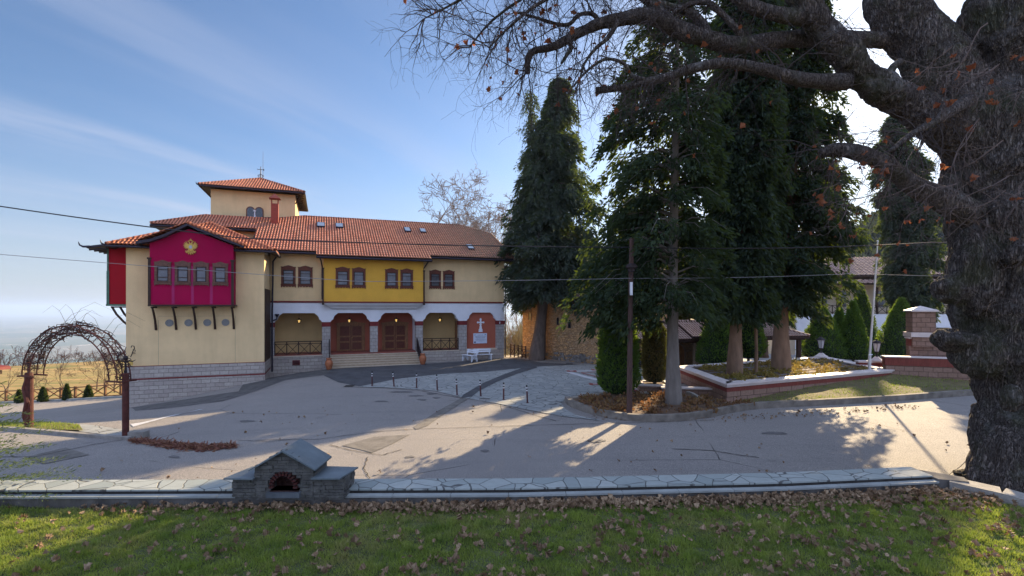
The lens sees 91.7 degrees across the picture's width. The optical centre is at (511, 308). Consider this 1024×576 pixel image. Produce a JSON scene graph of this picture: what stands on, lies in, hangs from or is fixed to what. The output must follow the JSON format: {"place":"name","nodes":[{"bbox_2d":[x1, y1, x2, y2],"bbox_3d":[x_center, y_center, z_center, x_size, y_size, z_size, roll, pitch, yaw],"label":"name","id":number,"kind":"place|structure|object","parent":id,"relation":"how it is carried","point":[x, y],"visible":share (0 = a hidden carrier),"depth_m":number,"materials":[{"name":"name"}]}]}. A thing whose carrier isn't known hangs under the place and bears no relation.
{"place":"outdoors","nodes":[
{"label":"outdoors","id":0,"kind":"place"},
{"bbox_2d":[27,448,88,463],"bbox_3d":[-13.245,4.266,14.412,1.728,0.056,1.080,0,0,29],"label":"road patch","id":1,"kind":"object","parent":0,"point":[70,453],"depth_m":14.37,"materials":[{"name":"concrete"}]},
{"bbox_2d":[132,369,335,410],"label":"path","id":2,"kind":"structure","parent":0,"point":[250,387],"depth_m":26.95,"materials":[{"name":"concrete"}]},
{"bbox_2d":[325,358,332,369],"bbox_3d":[-12.154,3.706,32.992,0.500,0.770,0.500,0,0,0],"label":"jar","id":3,"kind":"object","parent":2,"relation":"on","point":[328,363],"visible":1,"depth_m":32.83,"materials":[{"name":"ceramic"}]},
{"bbox_2d":[342,435,406,452],"bbox_3d":[-4.047,4.194,15.647,1.367,0.007,2.094,0,0,34],"label":"road patch","id":4,"kind":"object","parent":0,"point":[372,444],"depth_m":15.39,"materials":[{"name":"concrete"}]},
{"bbox_2d":[414,398,468,428],"bbox_3d":[-2.760,4.188,20.354,0.497,0.007,6.566,0,0,11],"label":"road patch","id":5,"kind":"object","parent":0,"point":[433,417],"depth_m":19.65,"materials":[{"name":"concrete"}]},
{"bbox_2d":[324,358,578,385],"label":"path","id":6,"kind":"structure","parent":0,"point":[359,376],"depth_m":32.35,"materials":[{"name":"grey stone"}]},
{"bbox_2d":[419,353,425,364],"bbox_3d":[-6.333,3.614,35.269,0.500,0.770,0.500,0,0,0],"label":"jar","id":7,"kind":"object","parent":6,"relation":"on","point":[422,358],"visible":1,"depth_m":35.11,"materials":[{"name":"ceramic"}]},
{"bbox_2d":[462,349,478,361],"bbox_3d":[-3.155,3.549,37.306,0.630,0.860,1.440,0,0,-41],"label":"bench","id":8,"kind":"object","parent":6,"relation":"on","point":[467,355],"visible":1,"depth_m":37.29,"materials":[{"name":"white paint"}]},
{"bbox_2d":[473,348,492,359],"bbox_3d":[-2.228,3.542,37.983,1.440,0.860,0.630,0,0,-21],"label":"bench","id":9,"kind":"object","parent":6,"relation":"on","point":[489,351],"visible":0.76,"depth_m":38.12,"materials":[{"name":"white paint"}]},
{"bbox_2d":[0,241,947,400],"bbox_3d":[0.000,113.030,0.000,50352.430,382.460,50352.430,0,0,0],"label":"ground","id":10,"kind":"structure","parent":0,"point":[23,332],"depth_m":3739.89,"materials":[{"name":"beige plant"}]},
{"bbox_2d":[2,358,35,389],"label":"bare tree","id":11,"kind":"object","parent":10,"relation":"on","point":[17,373],"visible":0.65,"depth_m":55.03,"materials":[{"name":"brown plant"}]},
{"bbox_2d":[18,357,52,389],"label":"bare tree","id":12,"kind":"object","parent":10,"relation":"on","point":[36,380],"visible":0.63,"depth_m":50.42,"materials":[{"name":"brown plant"}]},
{"bbox_2d":[34,347,78,391],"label":"bare tree","id":13,"kind":"object","parent":10,"relation":"on","point":[61,370],"visible":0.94,"depth_m":51.84,"materials":[{"name":"brown plant"}]},
{"bbox_2d":[0,345,125,365],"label":"hedgerow","id":14,"kind":"object","parent":10,"relation":"on","point":[54,360],"visible":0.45,"depth_m":126.85,"materials":[{"name":"brown plant"}]},
{"bbox_2d":[63,354,113,388],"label":"bare tree","id":15,"kind":"object","parent":10,"relation":"on","point":[85,372],"visible":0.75,"depth_m":56.53,"materials":[{"name":"brown plant"}]},
{"bbox_2d":[79,348,123,383],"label":"bare tree","id":16,"kind":"object","parent":10,"relation":"on","point":[100,377],"visible":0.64,"depth_m":53.35,"materials":[{"name":"brown plant"}]},
{"bbox_2d":[87,350,124,392],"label":"bare tree","id":17,"kind":"object","parent":10,"relation":"on","point":[113,387],"visible":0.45,"depth_m":54.19,"materials":[{"name":"brown plant"}]},
{"bbox_2d":[78,166,515,407],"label":"monastery building","id":18,"kind":"structure","parent":10,"relation":"on","point":[198,330],"depth_m":34.64,"materials":[{"name":"beige paint"}]},
{"bbox_2d":[153,260,171,285],"bbox_3d":[-19.593,-1.980,27.870,0.860,1.440,0.083,0,0,-21],"label":"window","id":19,"kind":"structure","parent":18,"relation":"in","point":[162,275],"depth_m":27.87,"materials":[{"name":"brown wood"}]},
{"bbox_2d":[174,260,190,285],"bbox_3d":[-18.693,-1.980,28.210,0.840,1.440,0.083,0,0,-21],"label":"window","id":20,"kind":"structure","parent":18,"relation":"in","point":[182,276],"depth_m":28.22,"materials":[{"name":"brown wood"}]},
{"bbox_2d":[192,261,209,285],"bbox_3d":[-17.855,-1.980,28.527,0.840,1.440,0.083,0,0,-21],"label":"window","id":21,"kind":"structure","parent":18,"relation":"in","point":[200,277],"depth_m":28.53,"materials":[{"name":"brown wood"}]},
{"bbox_2d":[212,262,228,286],"bbox_3d":[-16.949,-1.980,28.870,0.850,1.440,0.083,0,0,-21],"label":"window","id":22,"kind":"structure","parent":18,"relation":"in","point":[219,278],"depth_m":28.88,"materials":[{"name":"brown wood"}]},
{"bbox_2d":[246,206,254,216],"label":"window","id":23,"kind":"structure","parent":18,"relation":"in","point":[249,210],"depth_m":38.38,"materials":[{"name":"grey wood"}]},
{"bbox_2d":[255,207,263,216],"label":"window","id":24,"kind":"structure","parent":18,"relation":"in","point":[259,211],"depth_m":38.60,"materials":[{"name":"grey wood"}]},
{"bbox_2d":[281,265,295,286],"bbox_3d":[-15.275,-2.165,33.956,0.980,1.530,0.083,0,0,-21],"label":"window","id":25,"kind":"structure","parent":18,"relation":"in","point":[288,270],"depth_m":33.96,"materials":[{"name":"brown wood"}]},
{"bbox_2d":[297,266,312,287],"bbox_3d":[-14.275,-2.165,34.335,1.000,1.530,0.083,0,0,-21],"label":"window","id":26,"kind":"structure","parent":18,"relation":"in","point":[303,271],"depth_m":34.34,"materials":[{"name":"brown wood"}]},
{"bbox_2d":[335,267,349,287],"bbox_3d":[-11.799,-2.125,34.630,1.000,1.530,0.083,0,0,-21],"label":"window","id":27,"kind":"structure","parent":18,"relation":"in","point":[342,273],"depth_m":34.64,"materials":[{"name":"brown wood"}]},
{"bbox_2d":[336,321,365,350],"bbox_3d":[-12.058,2.070,37.177,2.130,2.260,0.180,0,0,-21],"label":"door","id":28,"kind":"structure","parent":18,"relation":"in","point":[350,336],"depth_m":37.17,"materials":[{"name":"brown wood"}]},
{"bbox_2d":[352,267,365,288],"bbox_3d":[-10.789,-2.125,35.012,0.980,1.530,0.083,0,0,-21],"label":"window","id":29,"kind":"structure","parent":18,"relation":"in","point":[358,274],"depth_m":35.02,"materials":[{"name":"brown wood"}]},
{"bbox_2d":[385,268,398,288],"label":"window","id":30,"kind":"structure","parent":18,"relation":"in","point":[391,274],"depth_m":35.80,"materials":[{"name":"brown wood"}]},
{"bbox_2d":[381,320,408,349],"bbox_3d":[-9.018,2.070,38.326,2.070,2.260,0.180,0,0,-21],"label":"door","id":31,"kind":"structure","parent":18,"relation":"in","point":[394,335],"depth_m":38.33,"materials":[{"name":"brown wood"}]},
{"bbox_2d":[400,268,413,288],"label":"window","id":32,"kind":"structure","parent":18,"relation":"in","point":[406,274],"depth_m":36.19,"materials":[{"name":"brown wood"}]},
{"bbox_2d":[429,269,441,288],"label":"window","id":33,"kind":"structure","parent":18,"relation":"in","point":[434,275],"depth_m":37.55,"materials":[{"name":"brown wood"}]},
{"bbox_2d":[443,270,454,288],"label":"window","id":34,"kind":"structure","parent":18,"relation":"in","point":[448,275],"depth_m":37.93,"materials":[{"name":"brown wood"}]},
{"bbox_2d":[418,165,511,235],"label":"bare tree","id":35,"kind":"object","parent":10,"relation":"on","point":[452,207],"visible":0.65,"depth_m":60.55,"materials":[{"name":"brown plant"}]},
{"bbox_2d":[447,205,512,254],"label":"bare tree","id":36,"kind":"object","parent":10,"relation":"on","point":[474,222],"visible":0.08,"depth_m":59.24,"materials":[{"name":"brown plant"}]},
{"bbox_2d":[446,177,515,242],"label":"bare tree","id":37,"kind":"object","parent":10,"relation":"on","point":[467,216],"visible":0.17,"depth_m":55.74,"materials":[{"name":"brown plant"}]},
{"bbox_2d":[465,208,506,241],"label":"bare tree","id":38,"kind":"object","parent":10,"relation":"on","point":[494,227],"visible":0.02,"depth_m":66.20,"materials":[{"name":"brown plant"}]},
{"bbox_2d":[504,298,513,354],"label":"bare tree","id":39,"kind":"object","parent":10,"relation":"on","point":[509,327],"visible":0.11,"depth_m":53.12,"materials":[{"name":"brown plant"}]},
{"bbox_2d":[504,322,522,355],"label":"thicket","id":40,"kind":"object","parent":10,"relation":"on","point":[517,337],"visible":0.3,"depth_m":52.01,"materials":[{"name":"brown plant"}]},
{"bbox_2d":[504,310,522,352],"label":"bare tree","id":41,"kind":"object","parent":10,"relation":"on","point":[511,318],"visible":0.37,"depth_m":55.76,"materials":[{"name":"brown plant"}]},
{"bbox_2d":[768,256,950,356],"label":"guest house","id":42,"kind":"structure","parent":10,"relation":"on","point":[881,313],"depth_m":58.55,"materials":[{"name":"white paint"}]},
{"bbox_2d":[875,291,884,306],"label":"window","id":43,"kind":"structure","parent":42,"relation":"in","point":[879,292],"depth_m":58.55,"materials":[{"name":"grey glass"}]},
{"bbox_2d":[847,211,947,256],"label":"hillside wood","id":44,"kind":"object","parent":10,"relation":"on","point":[874,237],"visible":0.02,"depth_m":147.47,"materials":[{"name":"plant"}]},
{"bbox_2d":[0,0,965,316],"label":"sky","id":45,"kind":"structure","parent":0,"point":[111,110],"materials":[{"name":"blue"}]},
{"bbox_2d":[0,354,976,479],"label":"road","id":46,"kind":"structure","parent":0,"point":[444,448],"depth_m":16.23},
{"bbox_2d":[13,389,23,403],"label":"young cypress","id":47,"kind":"object","parent":46,"relation":"on","point":[19,399],"visible":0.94,"depth_m":41.39,"materials":[{"name":"green plant"}]},
{"bbox_2d":[0,420,82,429],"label":"verge","id":48,"kind":"structure","parent":46,"relation":"on","point":[77,428],"depth_m":18.12,"materials":[{"name":"green plant"}]},
{"bbox_2d":[0,365,10,373],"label":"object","id":49,"kind":"object","parent":48,"relation":"on","point":[3,367],"visible":1,"depth_m":19.98,"materials":[{"name":"red"}]},
{"bbox_2d":[37,386,48,401],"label":"young cypress","id":50,"kind":"object","parent":46,"relation":"on","point":[43,396],"visible":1,"depth_m":41.18,"materials":[{"name":"green plant"}]},
{"bbox_2d":[0,440,117,456],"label":"road crack","id":51,"kind":"object","parent":46,"relation":"on","point":[44,454],"visible":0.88,"depth_m":14.25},
{"bbox_2d":[0,383,121,400],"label":"timber fence","id":52,"kind":"object","parent":46,"relation":"on","point":[75,395],"visible":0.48,"depth_m":42.03,"materials":[{"name":"brown wood"}]},
{"bbox_2d":[0,396,121,402],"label":"concrete kerb","id":53,"kind":"structure","parent":46,"relation":"on","point":[87,398],"depth_m":40.54,"materials":[{"name":"grey concrete"}]},
{"bbox_2d":[60,383,71,400],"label":"young cypress","id":54,"kind":"object","parent":46,"relation":"on","point":[66,393],"visible":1,"depth_m":40.98,"materials":[{"name":"green plant"}]},
{"bbox_2d":[0,426,132,439],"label":"concrete kerb","id":55,"kind":"structure","parent":46,"relation":"on","point":[85,434],"depth_m":17.00,"materials":[{"name":"grey concrete"}]},
{"bbox_2d":[17,302,149,437],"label":"rose arch","id":56,"kind":"structure","parent":46,"relation":"on","point":[27,388],"depth_m":17.21,"materials":[{"name":"metal"}]},
{"bbox_2d":[81,384,94,397],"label":"young cypress","id":57,"kind":"object","parent":46,"relation":"on","point":[88,391],"visible":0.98,"depth_m":40.77,"materials":[{"name":"green plant"}]},
{"bbox_2d":[71,423,129,434],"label":"paving","id":58,"kind":"structure","parent":46,"relation":"on","point":[98,429],"depth_m":17.80,"materials":[{"name":"grey concrete"}]},
{"bbox_2d":[131,409,200,426],"bbox_3d":[-14.253,4.487,20.442,0.546,0.164,3.988,0,0,2],"label":"road marking","id":59,"kind":"object","parent":46,"relation":"on","point":[136,424],"visible":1,"depth_m":19.51,"materials":[{"name":"white paint"}]},
{"bbox_2d":[127,435,239,452],"bbox_3d":[-10.436,4.166,15.387,4.465,0.344,1.339,0,0,17],"label":"dry groundcover","id":60,"kind":"object","parent":46,"relation":"on","point":[184,446],"visible":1,"depth_m":15.24,"materials":[{"name":"plant"}]},
{"bbox_2d":[510,344,525,357],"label":"railing fence","id":61,"kind":"object","parent":46,"relation":"on","point":[521,351],"visible":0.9,"depth_m":40.14,"materials":[{"name":"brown wood"}]},
{"bbox_2d":[494,77,609,360],"bbox_3d":[3.562,-6.997,38.991,10.287,22.637,9.315,0,0,0],"label":"cedar tree","id":62,"kind":"object","parent":46,"relation":"on","point":[548,205],"visible":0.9,"depth_m":37.39,"materials":[{"name":"green plant"}]},
{"bbox_2d":[425,420,702,428],"bbox_3d":[2.065,4.188,17.907,10.886,0.009,0.088,0,0,-7],"label":"road crack","id":63,"kind":"object","parent":46,"relation":"on","point":[528,425],"visible":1,"depth_m":17.71,"materials":[{"name":"grey asphalt"}]},
{"bbox_2d":[523,284,666,364],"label":"stone church","id":64,"kind":"structure","parent":46,"relation":"on","point":[563,346],"depth_m":38.45,"materials":[{"name":"stone"}]},
{"bbox_2d":[636,320,702,366],"bbox_3d":[11.772,2.932,35.017,8.801,4.135,3.230,0,0,-6],"label":"church porch","id":65,"kind":"object","parent":46,"relation":"on","point":[687,348],"visible":0.02,"depth_m":35.33,"materials":[{"name":"stone"}]},
{"bbox_2d":[666,343,685,365],"bbox_3d":[11.626,3.656,35.470,1.600,2.488,0.220,0,0,-6],"label":"door","id":66,"kind":"structure","parent":65,"relation":"in","point":[682,350],"depth_m":35.48,"materials":[{"name":"brown wood"}]},
{"bbox_2d":[637,380,711,395],"bbox_3d":[8.074,4.093,24.827,3.500,0.630,2.200,0,0,8],"label":"square planter","id":67,"kind":"object","parent":46,"relation":"on","point":[650,386],"visible":0.38,"depth_m":24.13,"materials":[{"name":"white concrete"}]},
{"bbox_2d":[640,317,666,383],"bbox_3d":[7.219,2.299,25.210,1.514,3.866,1.487,0,0,0],"label":"dry thuja","id":68,"kind":"object","parent":67,"relation":"in","point":[653,352],"visible":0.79,"depth_m":24.80,"materials":[{"name":"brown plant"}]},
{"bbox_2d":[663,206,706,319],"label":"background conifer","id":69,"kind":"object","parent":46,"relation":"on","point":[682,316],"visible":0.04,"depth_m":44.38,"materials":[{"name":"green plant"}]},
{"bbox_2d":[368,0,1023,492],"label":"oak tree","id":70,"kind":"object","parent":46,"relation":"on","point":[952,96],"visible":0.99,"depth_m":11.00,"materials":[{"name":"brown plant"}]},
{"bbox_2d":[695,319,729,363],"bbox_3d":[13.732,1.734,32.942,3.144,5.261,3.132,0,0,0],"label":"clipped thuja","id":71,"kind":"object","parent":46,"relation":"on","point":[713,346],"visible":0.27,"depth_m":32.25,"materials":[{"name":"green plant"}]},
{"bbox_2d":[678,320,810,359],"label":"open pavilion","id":72,"kind":"structure","parent":46,"relation":"on","point":[693,330],"depth_m":34.32,"materials":[{"name":"tile"}]},
{"bbox_2d":[742,322,768,360],"bbox_3d":[16.152,0.782,33.941,2.556,6.316,2.556,0,0,0],"label":"clipped thuja","id":73,"kind":"object","parent":46,"relation":"on","point":[748,345],"visible":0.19,"depth_m":33.24,"materials":[{"name":"green plant"}]},
{"bbox_2d":[565,389,972,421],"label":"concrete kerb","id":74,"kind":"structure","parent":46,"relation":"on","point":[635,417],"depth_m":20.87,"materials":[{"name":"grey concrete"}]},
{"bbox_2d":[573,393,738,413],"bbox_3d":[6.544,4.042,21.470,7.722,0.015,5.245,0,0,-27],"label":"soil bed","id":75,"kind":"object","parent":74,"relation":"in","point":[637,410],"visible":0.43,"depth_m":20.64,"materials":[{"name":"brown soil"}]},
{"bbox_2d":[595,269,642,393],"bbox_3d":[5.049,1.211,23.612,2.316,6.802,2.342,0,0,0],"label":"clipped thuja","id":76,"kind":"object","parent":75,"relation":"on","point":[611,370],"visible":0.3,"depth_m":22.99,"materials":[{"name":"green plant"}]},
{"bbox_2d":[626,238,636,412],"bbox_3d":[4.567,0.907,19.020,0.440,7.203,0.470,0,0,0],"label":"utility pole","id":77,"kind":"object","parent":75,"relation":"on","point":[631,266],"visible":0.95,"depth_m":19.07,"materials":[{"name":"brown wood"}]},
{"bbox_2d":[0,206,629,247],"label":"power cable","id":78,"kind":"object","parent":77,"relation":"attached to","point":[310,240],"visible":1,"depth_m":18.51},
{"bbox_2d":[0,254,630,281],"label":"thin cable","id":79,"kind":"object","parent":77,"relation":"attached to","point":[314,278],"visible":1,"depth_m":18.11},
{"bbox_2d":[633,273,921,278],"bbox_3d":[13.483,-1.406,21.711,18.045,0.547,4.301,0,0,-3],"label":"thin cable","id":80,"kind":"object","parent":77,"relation":"attached to","point":[773,276],"visible":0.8,"depth_m":22.03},
{"bbox_2d":[638,242,946,248],"bbox_3d":[13.797,-2.561,19.297,18.379,0.543,0.490,0,0,0],"label":"power cable","id":81,"kind":"object","parent":77,"relation":"attached to","point":[789,247],"visible":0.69,"depth_m":19.32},
{"bbox_2d":[555,0,747,404],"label":"fir tree","id":82,"kind":"object","parent":75,"relation":"on","point":[649,223],"visible":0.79,"depth_m":20.52,"materials":[{"name":"green plant"}]},
{"bbox_2d":[578,389,754,413],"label":"bedding plants","id":83,"kind":"object","parent":75,"relation":"on","point":[619,406],"visible":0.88,"depth_m":20.84,"materials":[{"name":"brown plant"}]},
{"bbox_2d":[759,312,796,357],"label":"background conifer","id":84,"kind":"object","parent":46,"relation":"on","point":[791,324],"visible":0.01,"depth_m":41.43,"materials":[{"name":"green plant"}]},
{"bbox_2d":[680,357,894,401],"bbox_3d":[15.556,4.213,27.948,16.585,1.775,6.542,0,0,-26],"label":"raised planter","id":85,"kind":"object","parent":46,"relation":"on","point":[724,388],"visible":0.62,"depth_m":24.26,"materials":[{"name":"white stone"}]},
{"bbox_2d":[698,0,799,374],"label":"cypress tree","id":86,"kind":"object","parent":85,"relation":"in","point":[755,219],"visible":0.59,"depth_m":24.42,"materials":[{"name":"green plant"}]},
{"bbox_2d":[754,328,757,372],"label":"sapling","id":87,"kind":"object","parent":85,"relation":"in","point":[756,350],"visible":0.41,"depth_m":25.83,"materials":[{"name":"brown plant"}]},
{"bbox_2d":[694,357,867,380],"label":"bedding plants","id":88,"kind":"object","parent":85,"relation":"in","point":[824,368],"visible":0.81,"depth_m":27.11,"materials":[{"name":"green plant"}]},
{"bbox_2d":[697,360,866,379],"bbox_3d":[15.456,3.410,27.809,14.170,0.034,4.435,0,0,-27],"label":"soil bed","id":89,"kind":"object","parent":85,"relation":"on","point":[778,372],"visible":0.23,"depth_m":27.46,"materials":[{"name":"brown soil"}]},
{"bbox_2d":[814,336,827,357],"bbox_3d":[20.900,2.600,33.600,0.739,1.460,0.773,0,0,-40],"label":"lantern","id":90,"kind":"object","parent":85,"relation":"on","point":[821,342],"visible":1,"depth_m":33.47,"materials":[{"name":"metal"}]},
{"bbox_2d":[771,0,872,370],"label":"cypress tree","id":91,"kind":"object","parent":85,"relation":"in","point":[799,291],"visible":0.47,"depth_m":26.34,"materials":[{"name":"green plant"}]},
{"bbox_2d":[868,240,878,369],"bbox_3d":[19.627,-0.044,26.981,0.583,7.291,0.181,0,0,0],"label":"flagpole","id":92,"kind":"object","parent":85,"relation":"on","point":[871,334],"visible":0.91,"depth_m":26.96,"materials":[{"name":"white metal"}]},
{"bbox_2d":[795,306,849,358],"bbox_3d":[23.202,2.009,36.956,3.694,4.486,3.703,0,0,0],"label":"clipped thuja","id":93,"kind":"object","parent":46,"relation":"on","point":[833,347],"visible":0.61,"depth_m":36.18,"materials":[{"name":"green plant"}]},
{"bbox_2d":[833,307,844,358],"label":"clipped thuja","id":94,"kind":"object","parent":46,"relation":"on","point":[838,316],"visible":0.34,"depth_m":38.77,"materials":[{"name":"green plant"}]},
{"bbox_2d":[840,300,871,361],"bbox_3d":[25.080,1.821,36.477,2.500,4.934,2.495,0,0,0],"label":"clipped thuja","id":95,"kind":"object","parent":46,"relation":"on","point":[853,329],"visible":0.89,"depth_m":35.98,"materials":[{"name":"green plant"}]},
{"bbox_2d":[853,287,881,359],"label":"clipped thuja","id":96,"kind":"object","parent":46,"relation":"on","point":[864,305],"visible":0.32,"depth_m":45.32,"materials":[{"name":"green plant"}]},
{"bbox_2d":[854,360,882,366],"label":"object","id":97,"kind":"structure","parent":46,"relation":"on","point":[865,362],"depth_m":29.09,"materials":[{"name":"white stone"}]},
{"bbox_2d":[871,339,883,361],"bbox_3d":[21.350,2.453,29.100,0.675,1.334,0.706,0,0,-40],"label":"lantern","id":98,"kind":"object","parent":97,"relation":"on","point":[876,344],"visible":0.92,"depth_m":28.98,"materials":[{"name":"metal"}]},
{"bbox_2d":[872,297,910,355],"bbox_3d":[28.250,1.642,35.930,3.653,5.012,3.672,0,0,0],"label":"clipped thuja","id":99,"kind":"object","parent":46,"relation":"on","point":[892,338],"visible":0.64,"depth_m":35.61,"materials":[{"name":"green plant"}]},
{"bbox_2d":[866,116,947,326],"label":"cypress tree","id":100,"kind":"object","parent":46,"relation":"on","point":[896,281],"visible":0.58,"depth_m":43.07,"materials":[{"name":"green plant"}]},
{"bbox_2d":[881,306,969,379],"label":"fountain wall","id":101,"kind":"structure","parent":46,"relation":"on","point":[924,357],"depth_m":27.18,"materials":[{"name":"red brick"}]},
{"bbox_2d":[462,366,536,396],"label":"path","id":102,"kind":"structure","parent":0,"point":[472,392],"depth_m":28.29,"materials":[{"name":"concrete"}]},
{"bbox_2d":[0,491,1023,575],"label":"lawn","id":103,"kind":"structure","parent":0,"point":[216,556],"depth_m":6.35,"materials":[{"name":"plant"}]},
{"bbox_2d":[0,381,102,523],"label":"spruce tree","id":104,"kind":"object","parent":103,"relation":"on","point":[24,458],"visible":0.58,"depth_m":8.04,"materials":[{"name":"green plant"}]},
{"bbox_2d":[0,467,968,507],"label":"wall","id":105,"kind":"structure","parent":103,"relation":"on","point":[130,493],"depth_m":7.86,"materials":[{"name":"stone"}]},
{"bbox_2d":[223,439,357,499],"bbox_3d":[-3.399,2.518,7.776,1.858,0.781,0.677,0,0,0],"label":"stone oven","id":106,"kind":"object","parent":105,"relation":"on","point":[299,469],"visible":1,"depth_m":7.52,"materials":[{"name":"grey stone"}]},
{"bbox_2d":[1,484,1023,575],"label":"fallen leaves","id":107,"kind":"object","parent":103,"relation":"on","point":[629,502],"visible":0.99,"depth_m":7.25,"materials":[{"name":"brown plant"}]},
{"bbox_2d":[949,480,1023,507],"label":"concrete kerb","id":108,"kind":"structure","parent":103,"relation":"on","point":[1006,495],"depth_m":7.87,"materials":[{"name":"grey concrete"}]},
{"bbox_2d":[360,364,665,420],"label":"paving","id":109,"kind":"structure","parent":0,"point":[550,388],"depth_m":26.65,"materials":[{"name":"grey stone"}]},
{"bbox_2d":[567,372,596,379],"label":"paving","id":110,"kind":"structure","parent":109,"relation":"on","point":[582,375],"depth_m":30.57,"materials":[{"name":"white stone"}]},
{"bbox_2d":[742,374,970,401],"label":"bank","id":111,"kind":"structure","parent":0,"point":[853,384],"depth_m":23.90,"materials":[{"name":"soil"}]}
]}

